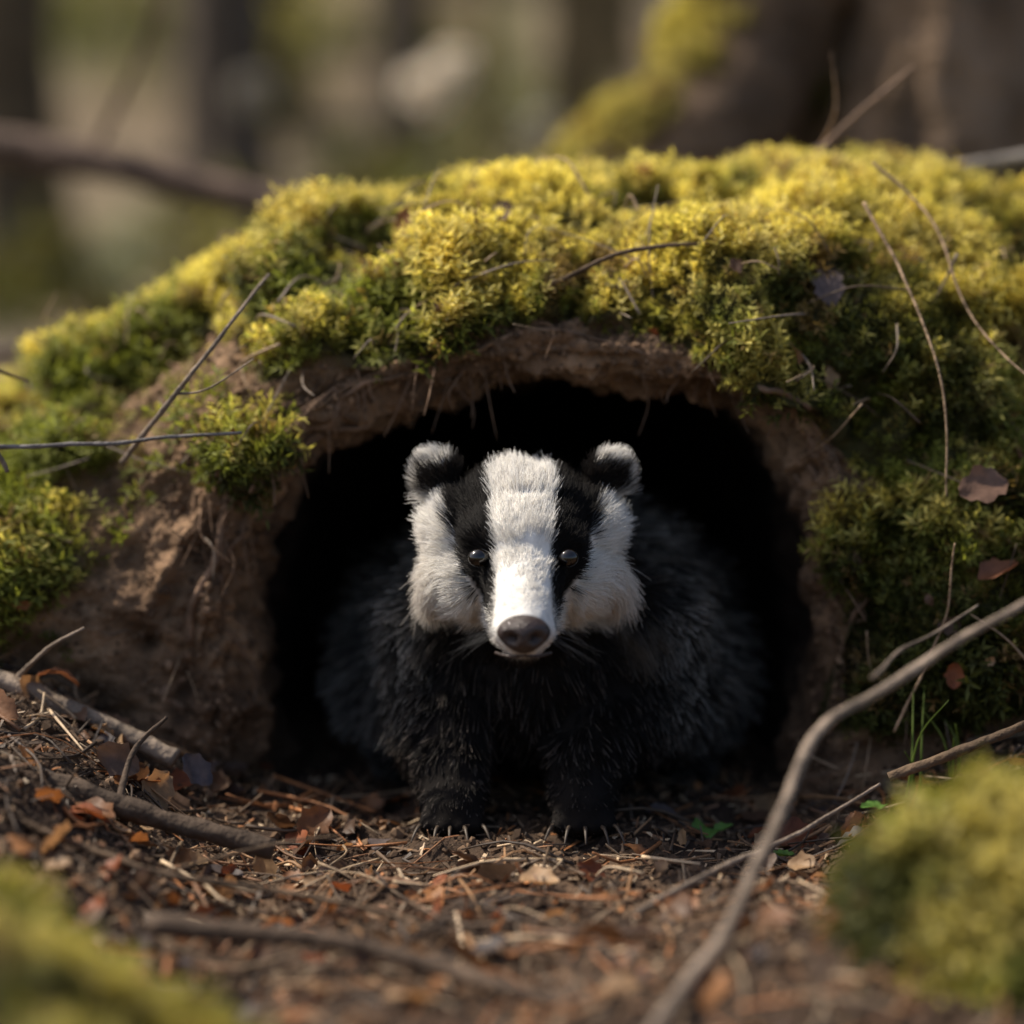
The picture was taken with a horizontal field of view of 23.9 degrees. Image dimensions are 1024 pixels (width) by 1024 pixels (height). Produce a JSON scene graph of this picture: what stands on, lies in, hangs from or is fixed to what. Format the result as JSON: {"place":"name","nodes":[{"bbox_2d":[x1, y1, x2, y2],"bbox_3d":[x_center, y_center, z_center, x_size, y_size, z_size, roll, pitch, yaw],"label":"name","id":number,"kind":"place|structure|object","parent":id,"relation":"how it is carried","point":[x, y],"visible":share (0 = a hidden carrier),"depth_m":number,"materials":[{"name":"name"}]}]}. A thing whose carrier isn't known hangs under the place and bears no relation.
{"place":"outdoors","nodes":[
{"label":"outdoors","id":0,"kind":"place"},
{"bbox_2d":[0,0,1023,1023],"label":"ground","id":1,"kind":"structure","parent":0,"point":[114,213],"depth_m":1.58,"materials":[{"name":"soil"}]},
{"bbox_2d":[0,0,97,306],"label":"tree","id":2,"kind":"object","parent":1,"relation":"on","point":[30,93],"visible":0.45,"depth_m":10.79,"materials":[{"name":"brown plant"}]},
{"bbox_2d":[0,627,180,768],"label":"broken stick","id":3,"kind":"object","parent":1,"relation":"on","point":[156,750],"visible":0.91,"depth_m":1.60,"materials":[{"name":"wood"}]},
{"bbox_2d":[0,856,278,1023],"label":"moss clump","id":4,"kind":"object","parent":1,"relation":"on","point":[52,971],"visible":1,"depth_m":1.00,"materials":[{"name":"plant"}]},
{"bbox_2d":[9,716,276,859],"bbox_3d":[-0.301,0.158,1.498,0.320,0.098,0.059,1,7,4],"label":"fallen branch","id":5,"kind":"object","parent":1,"relation":"on","point":[136,811],"visible":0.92,"depth_m":1.47,"materials":[{"name":"brown wood"}]},
{"bbox_2d":[0,0,292,218],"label":"fallen branch","id":6,"kind":"object","parent":1,"relation":"on","point":[33,151],"visible":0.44,"depth_m":2.82,"materials":[{"name":"brown wood"}]},
{"bbox_2d":[174,0,181,204],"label":"tree","id":7,"kind":"object","parent":1,"relation":"on","point":[178,57],"visible":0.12,"depth_m":13.37,"materials":[{"name":"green plant"}]},
{"bbox_2d":[17,817,419,923],"bbox_3d":[-0.169,0.198,1.405,0.257,0.049,0.070,2,7,13],"label":"fallen branch","id":8,"kind":"object","parent":1,"relation":"on","point":[167,873],"visible":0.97,"depth_m":1.38,"materials":[{"name":"brown wood"}]},
{"bbox_2d":[168,0,279,276],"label":"tree","id":9,"kind":"object","parent":1,"relation":"on","point":[224,43],"visible":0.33,"depth_m":9.82,"materials":[{"name":"brown plant"}]},
{"bbox_2d":[230,70,274,185],"bbox_3d":[-0.788,-0.937,7.544,0.151,0.875,0.126,6,9,41],"label":"sapling","id":10,"kind":"object","parent":1,"relation":"on","point":[254,91],"visible":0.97,"depth_m":7.48,"materials":[{"name":"plant"}]},
{"bbox_2d":[270,0,321,132],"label":"tree","id":11,"kind":"object","parent":1,"relation":"on","point":[300,108],"visible":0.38,"depth_m":19.13,"materials":[{"name":"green plant"}]},
{"bbox_2d":[0,0,642,339],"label":"undergrowth","id":12,"kind":"object","parent":1,"relation":"on","point":[51,253],"visible":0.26,"depth_m":13.86,"materials":[{"name":"green plant"}]},
{"bbox_2d":[145,888,614,1009],"bbox_3d":[-0.053,0.221,1.272,0.266,0.035,0.097,2,7,19],"label":"fallen branch","id":13,"kind":"object","parent":1,"relation":"on","point":[191,927],"visible":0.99,"depth_m":1.26,"materials":[{"name":"brown wood"}]},
{"bbox_2d":[368,0,432,182],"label":"tree","id":14,"kind":"object","parent":1,"relation":"on","point":[405,22],"visible":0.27,"depth_m":16.21,"materials":[{"name":"brown plant"}]},
{"bbox_2d":[395,44,474,170],"bbox_3d":[-0.190,-0.742,6.071,0.178,0.856,0.169,-5,9,-38],"label":"sapling","id":15,"kind":"object","parent":1,"relation":"on","point":[429,88],"visible":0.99,"depth_m":5.99,"materials":[{"name":"plant"}]},
{"bbox_2d":[478,0,495,169],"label":"tree","id":16,"kind":"object","parent":1,"relation":"on","point":[486,68],"visible":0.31,"depth_m":11.90,"materials":[{"name":"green plant"}]},
{"bbox_2d":[0,171,1023,804],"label":"burrow mound","id":17,"kind":"object","parent":1,"relation":"on","point":[720,479],"visible":0.48,"depth_m":1.69,"materials":[{"name":"soil"}]},
{"bbox_2d":[0,321,98,364],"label":"fallen branch","id":18,"kind":"object","parent":17,"relation":"on","point":[8,351],"visible":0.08,"depth_m":2.31,"materials":[{"name":"wood"}]},
{"bbox_2d":[119,273,269,464],"bbox_3d":[-0.213,-0.094,1.605,0.102,0.128,0.052,0,7,0],"label":"twig","id":19,"kind":"object","parent":17,"relation":"on","point":[152,423],"visible":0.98,"depth_m":1.59,"materials":[{"name":"brown wood"}]},
{"bbox_2d":[0,140,1023,750],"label":"moss","id":20,"kind":"object","parent":17,"relation":"on","point":[428,256],"visible":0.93,"depth_m":1.66,"materials":[{"name":"green plant"}]},
{"bbox_2d":[0,369,29,382],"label":"twig","id":21,"kind":"object","parent":20,"relation":"on","point":[13,376],"visible":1,"depth_m":1.65,"materials":[{"name":"brown wood"}]},
{"bbox_2d":[0,431,241,448],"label":"twig","id":22,"kind":"object","parent":20,"relation":"on","point":[49,445],"visible":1,"depth_m":1.59,"materials":[{"name":"wood"}]},
{"bbox_2d":[0,453,9,472],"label":"twig","id":23,"kind":"object","parent":22,"relation":"on","point":[4,464],"visible":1,"depth_m":1.59,"materials":[{"name":"wood"}]},
{"bbox_2d":[9,158,1023,688],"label":"fallen leaves","id":24,"kind":"object","parent":20,"relation":"on","point":[953,670],"visible":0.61,"depth_m":1.64,"materials":[{"name":"brown plant"}]},
{"bbox_2d":[549,242,862,287],"bbox_3d":[0.133,-0.166,1.633,0.221,0.032,0.030,-1,7,-9],"label":"twig","id":25,"kind":"object","parent":20,"relation":"on","point":[593,264],"visible":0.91,"depth_m":1.62,"materials":[{"name":"brown wood"}]},
{"bbox_2d":[807,52,913,163],"bbox_3d":[0.247,-0.276,1.826,0.120,0.134,0.049,-7,10,-44],"label":"twig","id":26,"kind":"object","parent":20,"relation":"on","point":[836,133],"visible":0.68,"depth_m":1.83,"materials":[{"name":"brown wood"}]},
{"bbox_2d":[944,150,1023,171],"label":"twig","id":27,"kind":"object","parent":20,"relation":"on","point":[999,160],"visible":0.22,"depth_m":2.04,"materials":[{"name":"wood"}]},
{"bbox_2d":[0,142,1023,805],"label":"dry stems","id":28,"kind":"object","parent":17,"relation":"on","point":[652,208],"depth_m":1.64,"materials":[{"name":"brown plant"}]},
{"bbox_2d":[158,321,907,743],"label":"tree roots","id":29,"kind":"object","parent":17,"relation":"on","point":[224,561],"visible":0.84,"depth_m":1.65,"materials":[{"name":"brown plant"}]},
{"bbox_2d":[862,201,947,495],"bbox_3d":[0.265,-0.111,1.626,0.005,0.195,0.084,-5,9,-36],"label":"twig","id":30,"kind":"object","parent":17,"relation":"on","point":[864,203],"visible":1,"depth_m":1.61,"materials":[{"name":"brown wood"}]},
{"bbox_2d":[872,161,1023,373],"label":"twig","id":31,"kind":"object","parent":17,"relation":"on","point":[889,176],"visible":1,"depth_m":1.65,"materials":[{"name":"brown wood"}]},
{"bbox_2d":[0,317,1023,1023],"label":"soil crumbs","id":32,"kind":"object","parent":1,"relation":"on","point":[624,1005],"visible":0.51,"depth_m":1.62,"materials":[{"name":"brown soil"}]},
{"bbox_2d":[0,671,1023,1023],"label":"leaf litter","id":33,"kind":"object","parent":1,"relation":"on","point":[682,903],"visible":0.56,"depth_m":1.43,"materials":[{"name":"brown plant"}]},
{"bbox_2d":[0,651,1023,1023],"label":"pine needles","id":34,"kind":"object","parent":1,"relation":"on","point":[562,935],"visible":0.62,"depth_m":1.41,"materials":[{"name":"brown plant"}]},
{"bbox_2d":[0,661,1023,1023],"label":"wood chips","id":35,"kind":"object","parent":1,"relation":"on","point":[508,825],"visible":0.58,"depth_m":1.41,"materials":[{"name":"brown wood"}]},
{"bbox_2d":[315,440,776,846],"bbox_3d":[0.022,0.063,1.793,0.274,0.255,0.704,0,7,0],"label":"badger","id":36,"kind":"object","parent":1,"relation":"on","point":[572,640],"visible":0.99,"depth_m":1.60,"materials":[{"name":"black"}]},
{"bbox_2d":[548,0,601,154],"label":"tree","id":37,"kind":"object","parent":1,"relation":"on","point":[574,70],"visible":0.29,"depth_m":13.28,"materials":[{"name":"brown plant"}]},
{"bbox_2d":[600,0,645,85],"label":"tree","id":38,"kind":"object","parent":1,"relation":"on","point":[620,31],"visible":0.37,"depth_m":21.04,"materials":[{"name":"brown plant"}]},
{"bbox_2d":[449,0,1023,464],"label":"mossy tree","id":39,"kind":"object","parent":1,"relation":"on","point":[719,78],"visible":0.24,"depth_m":2.73,"materials":[{"name":"brown plant"}]},
{"bbox_2d":[634,783,880,914],"bbox_3d":[0.146,0.198,1.442,0.218,0.042,0.015,-6,9,-43],"label":"fallen branch","id":40,"kind":"object","parent":1,"relation":"on","point":[678,889],"visible":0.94,"depth_m":1.42,"materials":[{"name":"brown wood"}]},
{"bbox_2d":[692,801,888,855],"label":"seedling leaves","id":41,"kind":"object","parent":1,"relation":"on","point":[697,823],"visible":0.94,"depth_m":1.59,"materials":[{"name":"green plant"}]},
{"bbox_2d":[649,599,1023,1023],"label":"fallen branch","id":42,"kind":"object","parent":1,"relation":"on","point":[669,1007],"visible":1,"depth_m":1.30,"materials":[{"name":"brown wood"}]},
{"bbox_2d":[803,745,1023,1015],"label":"moss clump","id":43,"kind":"object","parent":1,"relation":"on","point":[935,874],"visible":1,"depth_m":1.16,"materials":[{"name":"plant"}]},
{"bbox_2d":[893,543,955,731],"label":"twig","id":44,"kind":"object","parent":1,"relation":"on","point":[922,673],"visible":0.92,"depth_m":1.60,"materials":[{"name":"brown wood"}]},
{"bbox_2d":[905,686,961,797],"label":"grass tuft","id":45,"kind":"object","parent":1,"relation":"on","point":[911,782],"visible":0.66,"depth_m":1.60,"materials":[{"name":"green plant"}]},
{"bbox_2d":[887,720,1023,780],"bbox_3d":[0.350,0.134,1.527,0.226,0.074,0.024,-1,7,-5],"label":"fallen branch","id":46,"kind":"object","parent":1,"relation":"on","point":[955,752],"visible":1,"depth_m":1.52,"materials":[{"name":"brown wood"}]}
]}

